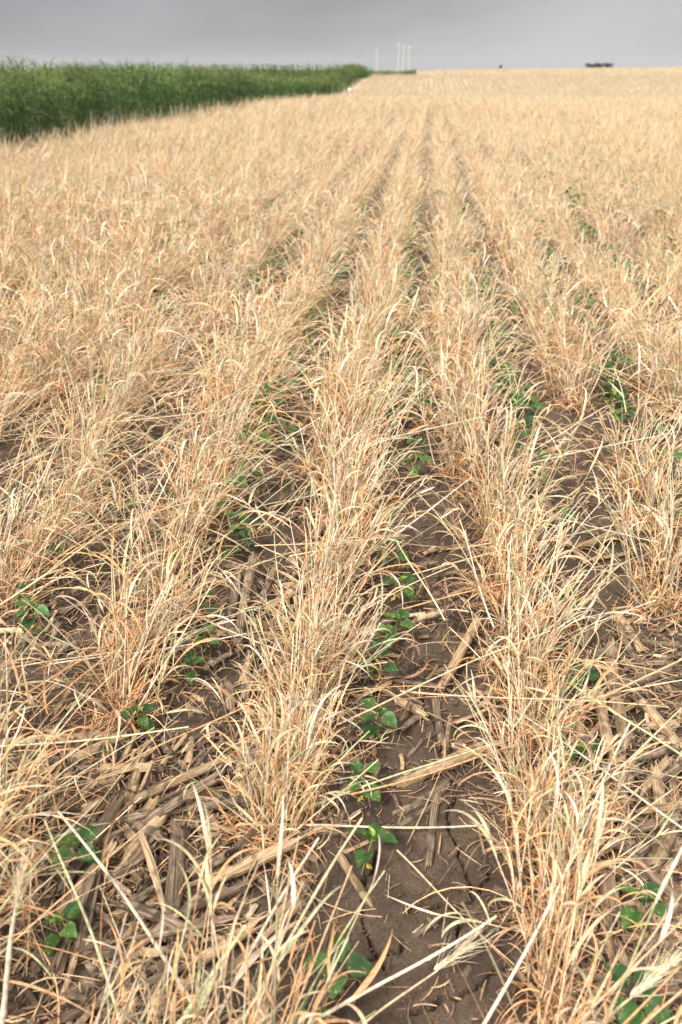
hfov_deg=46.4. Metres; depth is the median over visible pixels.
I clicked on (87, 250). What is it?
grass clump
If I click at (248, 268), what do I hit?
grass clump
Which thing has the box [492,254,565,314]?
grass clump
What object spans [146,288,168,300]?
soybean seedling
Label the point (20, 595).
soybean seedling
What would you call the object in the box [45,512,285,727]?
grass clump
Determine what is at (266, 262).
soybean seedling
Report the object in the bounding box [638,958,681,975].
corn stalk
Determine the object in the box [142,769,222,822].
corn stalk
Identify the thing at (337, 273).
soybean seedling
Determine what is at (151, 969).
corn stalk
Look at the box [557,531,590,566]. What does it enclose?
corn stalk
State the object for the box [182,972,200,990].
corn stalk
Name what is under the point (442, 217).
grass clump
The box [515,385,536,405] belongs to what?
soybean seedling
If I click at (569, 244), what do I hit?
grass clump
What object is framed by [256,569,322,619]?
corn stalk
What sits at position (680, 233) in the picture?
grass clump
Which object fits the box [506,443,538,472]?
soybean seedling
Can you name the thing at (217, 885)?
corn stalk
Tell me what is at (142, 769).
corn stalk
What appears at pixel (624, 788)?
corn stalk
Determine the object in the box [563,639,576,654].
corn stalk
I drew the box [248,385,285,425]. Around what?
soybean seedling
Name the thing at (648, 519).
grass clump
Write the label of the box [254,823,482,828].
fallen straw
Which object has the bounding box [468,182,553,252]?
grass clump
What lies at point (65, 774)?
corn stalk
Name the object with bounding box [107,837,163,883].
corn stalk
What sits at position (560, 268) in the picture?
soybean seedling
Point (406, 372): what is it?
soybean seedling
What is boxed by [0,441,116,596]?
grass clump
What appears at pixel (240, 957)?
corn stalk
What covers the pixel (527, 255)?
grass clump
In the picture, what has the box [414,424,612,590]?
grass clump
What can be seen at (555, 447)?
corn stalk
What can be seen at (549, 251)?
soybean seedling
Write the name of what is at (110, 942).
corn stalk
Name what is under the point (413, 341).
soybean seedling
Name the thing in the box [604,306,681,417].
grass clump
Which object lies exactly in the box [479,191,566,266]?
grass clump
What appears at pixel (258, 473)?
soybean seedling
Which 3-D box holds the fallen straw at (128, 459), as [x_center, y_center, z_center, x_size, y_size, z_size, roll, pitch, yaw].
[-0.534,-0.229,2.416,0.024,0.011,0.753,24,48,36]
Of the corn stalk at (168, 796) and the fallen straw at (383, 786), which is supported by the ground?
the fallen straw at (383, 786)
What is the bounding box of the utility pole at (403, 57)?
[401,45,404,70]
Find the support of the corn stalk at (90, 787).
on the ground
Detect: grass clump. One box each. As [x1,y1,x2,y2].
[0,152,72,229]
[0,168,23,222]
[0,170,38,236]
[0,172,40,237]
[0,184,55,263]
[0,187,60,254]
[0,195,74,249]
[0,196,79,246]
[0,197,89,280]
[0,203,49,267]
[0,210,64,298]
[0,217,131,312]
[0,218,60,294]
[0,219,70,304]
[0,221,182,351]
[0,256,86,324]
[0,265,85,346]
[0,277,99,419]
[0,277,144,402]
[0,278,128,367]
[0,285,127,382]
[0,287,45,354]
[0,407,163,549]
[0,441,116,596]
[0,458,112,622]
[0,508,230,783]
[1,292,148,417]
[1,381,177,519]
[1,550,237,761]
[2,274,72,334]
[3,170,66,225]
[3,175,90,245]
[3,226,73,285]
[3,328,182,462]
[8,231,134,306]
[11,186,76,235]
[11,250,176,365]
[13,177,76,223]
[15,215,90,273]
[20,227,129,299]
[22,377,165,478]
[24,164,110,238]
[24,214,142,292]
[29,206,110,264]
[30,222,96,267]
[30,439,299,632]
[38,192,136,261]
[38,221,191,331]
[38,253,172,339]
[40,178,110,234]
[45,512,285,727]
[46,230,132,284]
[48,185,103,229]
[52,180,115,228]
[52,305,206,409]
[53,188,178,273]
[55,198,127,251]
[56,221,158,282]
[57,331,196,426]
[59,180,141,248]
[60,285,202,394]
[67,183,161,267]
[70,914,291,1023]
[71,251,179,328]
[76,204,218,318]
[78,175,187,257]
[83,187,153,236]
[93,177,159,230]
[94,165,215,257]
[96,216,190,297]
[98,431,257,568]
[99,783,384,1023]
[99,828,344,1023]
[101,289,207,388]
[102,207,213,309]
[104,226,212,294]
[104,287,198,378]
[105,167,202,253]
[110,383,293,508]
[111,176,194,246]
[112,190,152,220]
[120,193,249,286]
[129,373,290,493]
[130,311,281,467]
[133,404,297,542]
[134,178,204,227]
[134,198,190,248]
[139,195,235,276]
[140,182,213,238]
[142,215,223,279]
[148,244,277,340]
[150,164,229,226]
[151,179,213,227]
[154,184,239,253]
[157,186,256,262]
[158,166,266,251]
[158,185,249,238]
[158,199,237,265]
[160,238,264,305]
[160,282,345,411]
[162,177,211,211]
[163,321,281,389]
[164,236,253,316]
[164,671,363,851]
[168,266,325,382]
[169,218,292,300]
[173,681,387,913]
[177,193,249,267]
[181,309,343,427]
[182,183,262,242]
[188,572,381,803]
[189,214,279,294]
[194,199,299,275]
[197,645,393,821]
[200,439,448,630]
[202,183,265,241]
[202,473,452,678]
[211,193,284,269]
[213,256,312,354]
[214,164,273,233]
[215,164,284,220]
[215,169,318,260]
[215,236,283,279]
[216,179,270,225]
[216,906,375,1023]
[218,178,252,223]
[224,287,429,501]
[225,198,297,264]
[226,164,322,258]
[235,307,326,371]
[241,554,442,730]
[241,572,390,729]
[245,285,426,433]
[247,267,321,339]
[248,255,341,331]
[248,430,459,607]
[251,201,303,247]
[254,188,316,239]
[261,217,367,297]
[268,179,330,222]
[270,202,354,270]
[270,393,457,542]
[272,365,419,515]
[275,208,371,314]
[278,214,363,279]
[285,194,385,268]
[285,225,350,272]
[290,301,458,463]
[290,302,468,449]
[295,296,421,381]
[300,188,375,250]
[301,193,380,251]
[301,314,388,395]
[304,173,374,241]
[305,205,366,256]
[305,316,413,407]
[306,183,377,229]
[306,250,457,351]
[309,241,436,332]
[312,182,364,234]
[312,198,367,236]
[315,264,419,353]
[318,190,376,242]
[321,249,449,367]
[330,239,418,304]
[333,225,408,289]
[337,773,681,1023]
[339,243,417,316]
[345,190,439,276]
[346,216,401,270]
[349,262,443,333]
[351,237,426,311]
[353,202,437,261]
[353,206,417,258]
[358,232,411,282]
[358,236,436,293]
[359,178,447,239]
[359,184,426,237]
[363,173,425,232]
[364,200,426,256]
[365,176,441,229]
[373,173,428,229]
[374,208,418,251]
[384,746,681,969]
[386,279,505,360]
[387,388,602,510]
[391,262,500,376]
[391,277,546,389]
[392,245,485,330]
[393,331,553,463]
[395,250,508,334]
[402,357,580,492]
[404,285,553,435]
[410,215,477,283]
[410,560,635,749]
[411,215,490,269]
[414,172,476,225]
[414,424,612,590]
[415,192,498,267]
[415,229,483,292]
[417,203,505,267]
[417,424,621,630]
[419,204,489,254]
[419,219,492,289]
[419,379,595,555]
[421,197,466,235]
[421,254,521,348]
[421,268,550,398]
[422,172,474,230]
[422,181,493,245]
[423,189,461,227]
[427,651,673,849]
[431,206,485,251]
[433,513,675,702]
[439,241,507,301]
[440,489,615,674]
[443,747,634,1023]
[452,690,654,916]
[458,576,681,783]
[464,707,681,944]
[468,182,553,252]
[469,186,529,247]
[471,168,545,230]
[471,187,529,232]
[471,210,549,273]
[473,203,542,252]
[475,186,535,240]
[475,192,517,237]
[478,185,519,226]
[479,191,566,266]
[479,226,568,300]
[480,224,581,296]
[486,241,668,379]
[491,206,550,257]
[491,210,577,273]
[491,219,543,257]
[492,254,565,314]
[493,241,580,324]
[495,240,612,331]
[499,167,593,232]
[499,227,560,279]
[500,251,570,306]
[505,281,625,361]
[516,283,665,391]
[519,245,614,338]
[522,294,639,400]
[525,200,572,236]
[526,194,593,247]
[530,301,622,419]
[531,182,591,227]
[533,206,592,257]
[534,191,577,233]
[535,203,585,250]
[536,460,681,644]
[537,190,597,244]
[541,208,593,252]
[544,343,681,509]
[551,210,649,288]
[557,218,600,272]
[561,223,600,262]
[563,232,619,275]
[565,175,638,232]
[570,242,663,305]
[571,239,665,300]
[572,247,631,293]
[576,185,623,228]
[578,446,681,587]
[580,186,639,237]
[580,233,641,283]
[580,413,681,539]
[581,261,681,369]
[586,244,679,338]
[591,257,670,320]
[594,196,676,253]
[597,256,681,364]
[597,268,648,311]
[604,205,660,247]
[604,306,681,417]
[608,278,664,340]
[613,306,681,383]
[616,222,671,267]
[618,304,681,403]
[621,218,680,274]
[623,221,681,276]
[625,181,681,235]
[632,231,681,291]
[635,190,681,239]
[641,237,680,285]
[642,253,681,310]
[643,193,681,248]
[644,230,681,298]
[647,205,681,244]
[648,256,681,304]
[658,206,681,258]
[659,278,681,318]
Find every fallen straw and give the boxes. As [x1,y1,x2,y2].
[0,523,116,605]
[0,726,188,747]
[0,834,48,1023]
[1,649,135,670]
[7,400,95,432]
[29,332,88,382]
[29,613,159,692]
[41,362,127,374]
[44,820,120,1021]
[50,613,246,664]
[52,481,55,545]
[57,803,207,1023]
[60,383,252,501]
[97,370,171,381]
[99,410,222,422]
[113,702,254,768]
[169,601,310,662]
[178,924,247,1023]
[188,480,291,564]
[213,837,319,1022]
[218,384,298,417]
[239,818,362,1023]
[249,323,315,350]
[250,431,341,480]
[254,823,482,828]
[255,535,408,545]
[257,478,307,529]
[265,533,297,666]
[270,434,341,533]
[278,373,385,390]
[284,739,504,819]
[286,380,374,438]
[289,512,384,556]
[302,431,406,463]
[312,915,496,1023]
[316,477,471,586]
[319,389,437,406]
[331,426,415,473]
[338,630,549,724]
[351,509,431,560]
[351,743,519,794]
[361,919,507,1023]
[370,410,442,424]
[370,417,485,441]
[372,507,681,586]
[396,541,445,620]
[396,849,513,964]
[397,369,422,403]
[400,669,668,707]
[403,570,571,609]
[411,299,474,352]
[447,538,515,561]
[459,520,493,627]
[482,721,630,1023]
[485,546,513,734]
[490,503,660,542]
[495,660,577,737]
[515,432,675,467]
[515,710,681,828]
[520,405,607,457]
[532,717,647,802]
[538,659,681,734]
[555,680,681,708]
[564,708,680,813]
[570,275,657,297]
[573,685,681,755]
[596,367,626,412]
[598,365,681,414]
[604,941,681,1023]
[619,451,681,484]
[629,423,654,476]
[637,444,666,494]
[649,418,681,452]
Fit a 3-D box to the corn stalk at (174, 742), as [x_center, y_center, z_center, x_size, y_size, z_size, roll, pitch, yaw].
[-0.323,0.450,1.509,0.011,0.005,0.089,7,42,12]
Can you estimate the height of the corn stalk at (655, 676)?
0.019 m
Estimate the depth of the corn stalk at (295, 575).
2.03 m
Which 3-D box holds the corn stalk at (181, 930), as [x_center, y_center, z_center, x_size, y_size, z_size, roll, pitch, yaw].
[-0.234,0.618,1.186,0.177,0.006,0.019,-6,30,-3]
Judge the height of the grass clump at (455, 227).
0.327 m
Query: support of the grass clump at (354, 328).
on the ground
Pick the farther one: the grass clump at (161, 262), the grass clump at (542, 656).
the grass clump at (161, 262)
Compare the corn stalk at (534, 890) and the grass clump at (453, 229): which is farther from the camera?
the grass clump at (453, 229)
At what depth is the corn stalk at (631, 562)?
2.08 m
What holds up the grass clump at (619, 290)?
on the ground
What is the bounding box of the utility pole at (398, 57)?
[397,44,400,71]
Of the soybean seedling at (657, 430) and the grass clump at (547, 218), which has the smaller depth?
the soybean seedling at (657, 430)
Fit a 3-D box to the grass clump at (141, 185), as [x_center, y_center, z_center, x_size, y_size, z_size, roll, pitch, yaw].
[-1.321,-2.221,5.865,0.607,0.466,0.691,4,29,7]
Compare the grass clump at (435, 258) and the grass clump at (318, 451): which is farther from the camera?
the grass clump at (435, 258)
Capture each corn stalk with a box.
[0,730,127,747]
[1,753,73,771]
[1,911,30,957]
[17,629,35,644]
[24,433,35,446]
[27,763,43,793]
[38,774,119,822]
[41,748,57,779]
[46,599,89,618]
[49,710,67,733]
[49,867,97,973]
[51,618,61,639]
[52,837,122,927]
[52,885,83,984]
[53,689,70,716]
[53,791,125,895]
[53,962,187,1023]
[56,639,74,655]
[60,763,102,771]
[60,951,78,994]
[60,971,112,1004]
[61,738,81,795]
[62,772,79,781]
[64,829,122,864]
[65,934,110,965]
[66,730,129,766]
[67,793,101,819]
[68,862,90,890]
[69,570,106,596]
[69,940,116,948]
[69,947,123,959]
[72,863,93,950]
[73,773,126,849]
[74,692,112,712]
[75,782,97,803]
[76,796,102,831]
[80,873,100,946]
[83,959,98,980]
[90,808,148,827]
[91,635,118,657]
[94,762,155,772]
[94,974,143,1017]
[95,914,173,983]
[96,943,144,999]
[100,470,123,484]
[101,835,166,853]
[102,787,121,813]
[102,867,107,909]
[104,773,124,790]
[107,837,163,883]
[107,893,183,918]
[110,837,150,875]
[113,826,125,845]
[115,822,154,862]
[116,886,153,907]
[116,896,202,942]
[117,804,170,859]
[119,731,138,762]
[120,917,143,946]
[121,933,146,1007]
[122,756,145,814]
[122,779,136,806]
[126,914,242,939]
[127,759,152,813]
[129,795,158,830]
[129,821,168,841]
[130,963,146,983]
[131,759,217,803]
[133,907,221,1015]
[134,778,200,811]
[139,748,155,760]
[139,831,166,912]
[140,458,167,466]
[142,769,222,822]
[143,544,167,561]
[146,874,214,899]
[146,955,185,973]
[154,954,171,1023]
[155,815,185,957]
[156,496,183,514]
[156,734,186,766]
[160,735,174,755]
[160,946,197,960]
[163,730,178,765]
[166,879,249,914]
[168,745,191,760]
[169,779,253,799]
[170,400,196,407]
[173,865,228,918]
[176,1001,232,1011]
[177,751,186,794]
[180,747,214,786]
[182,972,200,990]
[183,789,200,832]
[185,777,204,839]
[185,846,233,876]
[185,911,269,971]
[186,950,255,1005]
[189,753,233,780]
[196,790,278,810]
[199,830,222,843]
[200,966,219,981]
[201,774,232,786]
[203,759,256,813]
[206,765,224,789]
[207,723,216,743]
[210,895,306,994]
[212,830,303,882]
[212,852,222,893]
[220,884,230,889]
[221,849,289,906]
[222,562,246,570]
[223,677,236,711]
[224,569,242,639]
[225,740,275,771]
[228,624,234,638]
[232,551,256,657]
[238,650,254,687]
[239,670,255,702]
[242,648,261,664]
[246,514,251,536]
[251,693,299,701]
[254,489,258,505]
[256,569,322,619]
[258,561,279,602]
[259,648,285,664]
[265,493,287,517]
[271,869,316,917]
[274,632,287,653]
[280,513,297,525]
[281,557,298,584]
[283,579,300,588]
[285,600,332,609]
[288,490,318,504]
[288,571,304,580]
[312,812,344,844]
[313,515,329,536]
[321,829,348,835]
[329,600,368,615]
[337,852,372,906]
[339,774,384,790]
[350,624,360,645]
[356,564,376,572]
[356,672,400,678]
[372,760,382,776]
[373,760,393,769]
[386,794,448,831]
[389,740,491,789]
[390,778,455,817]
[393,679,437,688]
[393,694,430,722]
[412,608,443,623]
[414,559,438,569]
[423,450,446,452]
[425,791,441,869]
[426,543,462,554]
[432,695,444,746]
[434,612,482,697]
[459,597,477,609]
[498,901,520,923]
[519,814,623,830]
[520,443,563,460]
[531,847,555,893]
[537,485,563,526]
[551,591,583,618]
[551,735,588,758]
[552,722,579,762]
[553,690,590,719]
[556,426,565,439]
[556,650,582,668]
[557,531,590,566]
[561,775,620,800]
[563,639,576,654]
[564,885,602,924]
[566,626,596,668]
[567,921,640,972]
[572,720,593,760]
[574,614,607,623]
[576,527,630,547]
[578,771,592,819]
[583,649,591,667]
[583,840,603,860]
[585,311,607,316]
[589,550,633,560]
[591,642,626,658]
[592,687,615,751]
[593,561,641,568]
[593,754,607,827]
[599,859,621,917]
[600,873,615,957]
[604,637,633,753]
[606,662,678,690]
[607,750,620,789]
[613,609,646,654]
[614,622,643,673]
[615,833,681,880]
[615,942,631,977]
[616,759,640,799]
[617,866,681,884]
[618,731,631,756]
[618,811,681,835]
[618,841,681,909]
[618,845,681,865]
[620,755,627,818]
[621,984,647,998]
[623,894,662,906]
[625,658,669,696]
[629,690,681,754]
[629,743,681,761]
[630,661,675,680]
[630,832,646,840]
[632,752,673,802]
[632,956,681,975]
[635,801,681,814]
[637,821,678,856]
[638,824,679,881]
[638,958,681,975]
[641,717,681,730]
[643,688,657,711]
[644,907,681,925]
[645,658,670,666]
[645,892,679,929]
[649,408,681,422]
[650,762,666,829]
[651,758,681,784]
[658,848,681,877]
[662,656,676,683]
[663,653,681,659]
[668,758,678,813]
[672,672,681,678]
[673,838,681,869]
[677,702,681,727]
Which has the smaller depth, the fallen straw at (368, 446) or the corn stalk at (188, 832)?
the corn stalk at (188, 832)
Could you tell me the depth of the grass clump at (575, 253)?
5.13 m
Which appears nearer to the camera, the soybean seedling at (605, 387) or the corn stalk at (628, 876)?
the corn stalk at (628, 876)
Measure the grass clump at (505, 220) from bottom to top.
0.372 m
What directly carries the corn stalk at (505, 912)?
on the ground
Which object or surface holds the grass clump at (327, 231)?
on the ground
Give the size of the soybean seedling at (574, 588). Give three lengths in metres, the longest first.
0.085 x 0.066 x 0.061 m
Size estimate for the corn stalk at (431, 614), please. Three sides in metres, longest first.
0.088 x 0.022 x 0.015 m
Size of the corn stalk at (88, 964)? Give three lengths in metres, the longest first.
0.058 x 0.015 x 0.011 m
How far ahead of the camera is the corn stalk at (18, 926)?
1.19 m
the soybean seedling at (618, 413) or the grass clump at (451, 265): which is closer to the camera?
the soybean seedling at (618, 413)
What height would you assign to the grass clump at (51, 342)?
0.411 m
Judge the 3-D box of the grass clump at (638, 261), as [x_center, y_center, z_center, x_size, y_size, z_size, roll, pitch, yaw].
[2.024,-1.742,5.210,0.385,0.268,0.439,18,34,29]
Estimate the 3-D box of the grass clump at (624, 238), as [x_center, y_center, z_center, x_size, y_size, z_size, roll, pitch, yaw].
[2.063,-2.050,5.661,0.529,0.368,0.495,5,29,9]
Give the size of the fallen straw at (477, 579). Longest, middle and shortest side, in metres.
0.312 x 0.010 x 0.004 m
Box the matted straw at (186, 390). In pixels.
[0,144,681,634]
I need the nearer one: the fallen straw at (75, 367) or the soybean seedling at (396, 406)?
the soybean seedling at (396, 406)
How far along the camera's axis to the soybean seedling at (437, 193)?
7.35 m
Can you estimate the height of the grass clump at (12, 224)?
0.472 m
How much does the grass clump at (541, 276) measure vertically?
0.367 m
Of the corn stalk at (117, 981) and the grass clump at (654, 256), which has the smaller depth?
the corn stalk at (117, 981)
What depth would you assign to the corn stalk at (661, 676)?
1.71 m
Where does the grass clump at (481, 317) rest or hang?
on the ground
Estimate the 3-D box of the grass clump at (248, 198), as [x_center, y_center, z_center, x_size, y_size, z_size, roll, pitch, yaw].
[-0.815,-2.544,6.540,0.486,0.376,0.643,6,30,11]
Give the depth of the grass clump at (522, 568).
1.83 m
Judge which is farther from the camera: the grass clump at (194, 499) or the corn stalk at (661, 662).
the grass clump at (194, 499)
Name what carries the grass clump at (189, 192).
on the ground
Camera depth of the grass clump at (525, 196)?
6.34 m
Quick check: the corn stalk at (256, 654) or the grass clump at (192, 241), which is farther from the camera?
the grass clump at (192, 241)
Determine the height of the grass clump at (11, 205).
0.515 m
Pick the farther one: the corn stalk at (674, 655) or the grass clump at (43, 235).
the grass clump at (43, 235)
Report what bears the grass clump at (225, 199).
on the ground
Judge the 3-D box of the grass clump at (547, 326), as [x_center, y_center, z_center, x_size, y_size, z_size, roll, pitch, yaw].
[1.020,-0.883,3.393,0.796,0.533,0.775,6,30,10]
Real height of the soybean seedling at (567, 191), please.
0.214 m
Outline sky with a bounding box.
[0,0,681,70]
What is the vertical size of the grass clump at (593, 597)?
0.308 m
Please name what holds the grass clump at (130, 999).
on the ground
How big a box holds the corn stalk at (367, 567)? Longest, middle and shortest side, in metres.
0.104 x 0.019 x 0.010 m
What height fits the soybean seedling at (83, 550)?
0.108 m
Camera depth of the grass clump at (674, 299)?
4.16 m
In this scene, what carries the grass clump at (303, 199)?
on the ground
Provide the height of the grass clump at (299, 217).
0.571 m
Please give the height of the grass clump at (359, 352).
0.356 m
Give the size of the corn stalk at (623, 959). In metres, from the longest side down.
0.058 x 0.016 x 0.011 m
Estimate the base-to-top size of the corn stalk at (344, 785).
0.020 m
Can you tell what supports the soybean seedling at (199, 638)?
on the ground
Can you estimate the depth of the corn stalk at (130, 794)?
1.41 m
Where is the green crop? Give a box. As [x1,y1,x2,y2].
[0,54,415,151]
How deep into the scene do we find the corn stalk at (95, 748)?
1.52 m
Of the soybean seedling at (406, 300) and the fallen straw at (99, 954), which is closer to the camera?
the fallen straw at (99, 954)
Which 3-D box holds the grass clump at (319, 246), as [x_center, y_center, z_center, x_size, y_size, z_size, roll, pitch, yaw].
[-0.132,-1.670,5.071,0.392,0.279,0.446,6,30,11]
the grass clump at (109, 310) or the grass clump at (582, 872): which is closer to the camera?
the grass clump at (582, 872)
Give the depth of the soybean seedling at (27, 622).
1.81 m
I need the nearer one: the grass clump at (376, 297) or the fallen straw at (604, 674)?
the fallen straw at (604, 674)
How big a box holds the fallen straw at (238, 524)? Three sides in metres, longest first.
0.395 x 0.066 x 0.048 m
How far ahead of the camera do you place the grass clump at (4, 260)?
4.35 m
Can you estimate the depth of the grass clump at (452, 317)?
3.55 m
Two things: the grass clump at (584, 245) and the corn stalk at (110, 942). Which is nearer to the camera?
the corn stalk at (110, 942)
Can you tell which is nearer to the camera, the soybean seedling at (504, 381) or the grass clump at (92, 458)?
the grass clump at (92, 458)
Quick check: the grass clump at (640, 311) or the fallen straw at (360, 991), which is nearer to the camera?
the fallen straw at (360, 991)
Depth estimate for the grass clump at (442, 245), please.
5.06 m
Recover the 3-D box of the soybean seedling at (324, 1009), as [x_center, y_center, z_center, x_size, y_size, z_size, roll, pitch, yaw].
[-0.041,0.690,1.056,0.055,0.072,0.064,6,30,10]
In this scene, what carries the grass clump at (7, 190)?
on the ground
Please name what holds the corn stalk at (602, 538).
on the ground
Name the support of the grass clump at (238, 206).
on the ground
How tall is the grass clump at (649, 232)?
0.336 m
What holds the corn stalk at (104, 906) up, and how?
on the ground
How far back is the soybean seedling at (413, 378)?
3.08 m
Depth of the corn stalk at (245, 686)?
1.66 m
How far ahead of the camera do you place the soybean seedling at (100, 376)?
3.12 m
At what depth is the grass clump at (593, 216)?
6.29 m
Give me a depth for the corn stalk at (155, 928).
1.16 m
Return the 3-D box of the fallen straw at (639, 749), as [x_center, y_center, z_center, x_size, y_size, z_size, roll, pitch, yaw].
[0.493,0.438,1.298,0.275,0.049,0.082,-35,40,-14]
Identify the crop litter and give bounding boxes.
[0,162,681,1023]
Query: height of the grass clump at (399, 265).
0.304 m
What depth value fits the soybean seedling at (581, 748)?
1.46 m
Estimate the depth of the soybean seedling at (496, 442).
2.65 m
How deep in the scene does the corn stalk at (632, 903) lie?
1.25 m
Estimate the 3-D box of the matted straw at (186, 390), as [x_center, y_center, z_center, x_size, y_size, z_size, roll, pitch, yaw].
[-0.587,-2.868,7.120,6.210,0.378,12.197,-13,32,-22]
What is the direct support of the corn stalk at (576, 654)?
on the ground
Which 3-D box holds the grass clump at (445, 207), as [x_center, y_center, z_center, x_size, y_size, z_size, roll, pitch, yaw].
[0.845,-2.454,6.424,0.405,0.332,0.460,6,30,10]
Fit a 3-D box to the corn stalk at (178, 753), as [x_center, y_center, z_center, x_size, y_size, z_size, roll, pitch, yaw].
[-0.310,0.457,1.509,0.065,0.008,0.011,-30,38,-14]
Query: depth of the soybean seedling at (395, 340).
3.48 m
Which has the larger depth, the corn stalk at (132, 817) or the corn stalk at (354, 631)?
the corn stalk at (354, 631)
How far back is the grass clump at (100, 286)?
3.83 m
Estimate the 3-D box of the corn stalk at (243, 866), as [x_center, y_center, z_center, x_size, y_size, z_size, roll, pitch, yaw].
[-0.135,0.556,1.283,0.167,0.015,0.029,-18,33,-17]
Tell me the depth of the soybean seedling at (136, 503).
2.29 m
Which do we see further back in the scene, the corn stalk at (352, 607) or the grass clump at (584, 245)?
the grass clump at (584, 245)
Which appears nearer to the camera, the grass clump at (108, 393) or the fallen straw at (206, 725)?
the fallen straw at (206, 725)
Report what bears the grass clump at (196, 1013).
on the ground
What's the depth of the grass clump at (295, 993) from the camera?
1.02 m
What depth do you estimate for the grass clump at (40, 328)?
3.43 m
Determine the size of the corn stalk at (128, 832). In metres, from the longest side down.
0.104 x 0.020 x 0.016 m
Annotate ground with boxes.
[0,67,681,1023]
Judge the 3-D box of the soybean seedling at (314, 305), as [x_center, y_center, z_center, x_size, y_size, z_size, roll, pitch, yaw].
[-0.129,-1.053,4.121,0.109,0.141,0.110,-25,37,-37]
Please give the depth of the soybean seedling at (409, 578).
1.88 m
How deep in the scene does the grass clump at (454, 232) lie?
5.31 m
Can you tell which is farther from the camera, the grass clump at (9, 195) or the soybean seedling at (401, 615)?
the grass clump at (9, 195)
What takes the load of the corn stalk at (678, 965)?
on the ground
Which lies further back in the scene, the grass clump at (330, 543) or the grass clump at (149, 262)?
the grass clump at (149, 262)
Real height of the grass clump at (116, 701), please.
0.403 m
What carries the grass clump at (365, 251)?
on the ground
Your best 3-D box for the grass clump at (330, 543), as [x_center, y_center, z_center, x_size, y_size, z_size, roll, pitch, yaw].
[-0.071,0.101,1.794,0.524,0.370,0.463,-14,32,-24]
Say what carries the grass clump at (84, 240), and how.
on the ground
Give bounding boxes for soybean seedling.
[10,310,39,349]
[15,582,36,607]
[16,598,49,635]
[43,901,81,956]
[48,531,86,569]
[52,825,104,868]
[87,374,113,386]
[91,475,118,505]
[120,704,154,734]
[121,493,151,514]
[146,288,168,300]
[178,650,203,683]
[193,588,218,620]
[193,624,219,654]
[214,474,247,510]
[216,545,241,563]
[224,510,250,535]
[230,322,251,340]
[230,524,257,546]
[235,453,264,488]
[240,420,271,460]
[243,269,262,291]
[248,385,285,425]
[252,406,279,433]
[255,260,271,278]
[265,376,301,409]
[267,254,283,274]
[269,248,284,266]
[277,344,304,369]
[279,420,296,442]
[287,365,305,377]
[292,1007,331,1023]
[299,321,317,339]
[302,933,372,999]
[304,295,328,320]
[305,308,319,330]
[305,332,317,348]
[312,283,333,304]
[322,271,342,288]
[323,259,346,285]
[347,761,380,801]
[347,822,397,874]
[360,697,396,742]
[365,647,398,683]
[370,624,397,649]
[374,398,402,425]
[376,537,409,573]
[377,422,397,450]
[378,367,399,394]
[381,355,404,371]
[382,337,403,366]
[382,608,413,638]
[384,356,409,378]
[384,573,414,605]
[386,325,410,344]
[386,326,416,356]
[389,291,418,319]
[400,450,433,483]
[402,258,416,269]
[403,243,419,251]
[403,435,426,459]
[404,271,419,285]
[404,387,428,416]
[407,377,427,394]
[414,349,434,370]
[427,190,445,205]
[459,247,480,261]
[462,269,487,290]
[471,268,489,288]
[474,297,497,317]
[476,337,500,358]
[478,342,504,365]
[479,288,502,308]
[484,319,515,352]
[486,361,514,396]
[488,356,512,381]
[488,375,521,408]
[490,436,518,455]
[494,392,526,421]
[497,397,534,431]
[501,300,524,320]
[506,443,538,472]
[514,416,544,441]
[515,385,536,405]
[516,467,551,501]
[523,401,543,424]
[530,447,547,468]
[536,248,557,263]
[543,256,564,272]
[546,506,574,536]
[555,588,586,606]
[556,583,588,614]
[560,187,579,210]
[564,663,599,689]
[566,194,580,211]
[568,192,588,216]
[568,742,605,773]
[574,299,593,319]
[579,223,597,247]
[579,293,595,312]
[583,326,606,346]
[590,362,619,392]
[593,350,633,380]
[596,389,627,414]
[598,378,627,403]
[603,963,671,1023]
[612,257,631,279]
[614,399,638,427]
[615,882,670,929]
[628,267,643,281]
[639,449,681,496]
[640,417,665,448]
[644,428,668,454]
[646,455,677,479]
[653,488,681,523]
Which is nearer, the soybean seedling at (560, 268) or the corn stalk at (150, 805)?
the corn stalk at (150, 805)
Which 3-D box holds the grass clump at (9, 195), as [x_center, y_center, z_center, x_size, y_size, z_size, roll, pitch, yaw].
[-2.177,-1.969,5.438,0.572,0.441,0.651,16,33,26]
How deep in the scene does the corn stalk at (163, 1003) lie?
1.11 m
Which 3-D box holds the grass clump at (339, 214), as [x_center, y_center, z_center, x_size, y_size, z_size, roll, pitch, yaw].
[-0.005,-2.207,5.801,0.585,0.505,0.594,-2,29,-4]
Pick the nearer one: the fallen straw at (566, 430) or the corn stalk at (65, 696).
the corn stalk at (65, 696)
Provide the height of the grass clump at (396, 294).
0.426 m
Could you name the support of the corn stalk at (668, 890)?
on the ground
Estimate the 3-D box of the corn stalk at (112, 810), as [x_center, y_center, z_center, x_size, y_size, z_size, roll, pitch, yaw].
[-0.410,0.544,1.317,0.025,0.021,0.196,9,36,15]
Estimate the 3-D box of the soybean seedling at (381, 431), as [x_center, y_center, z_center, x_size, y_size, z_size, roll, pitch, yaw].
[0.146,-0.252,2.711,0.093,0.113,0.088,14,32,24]
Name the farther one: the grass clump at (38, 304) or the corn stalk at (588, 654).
the grass clump at (38, 304)
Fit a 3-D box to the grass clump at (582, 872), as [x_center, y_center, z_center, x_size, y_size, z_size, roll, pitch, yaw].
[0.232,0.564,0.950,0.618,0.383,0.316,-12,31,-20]
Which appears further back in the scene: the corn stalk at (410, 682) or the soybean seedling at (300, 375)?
the soybean seedling at (300, 375)

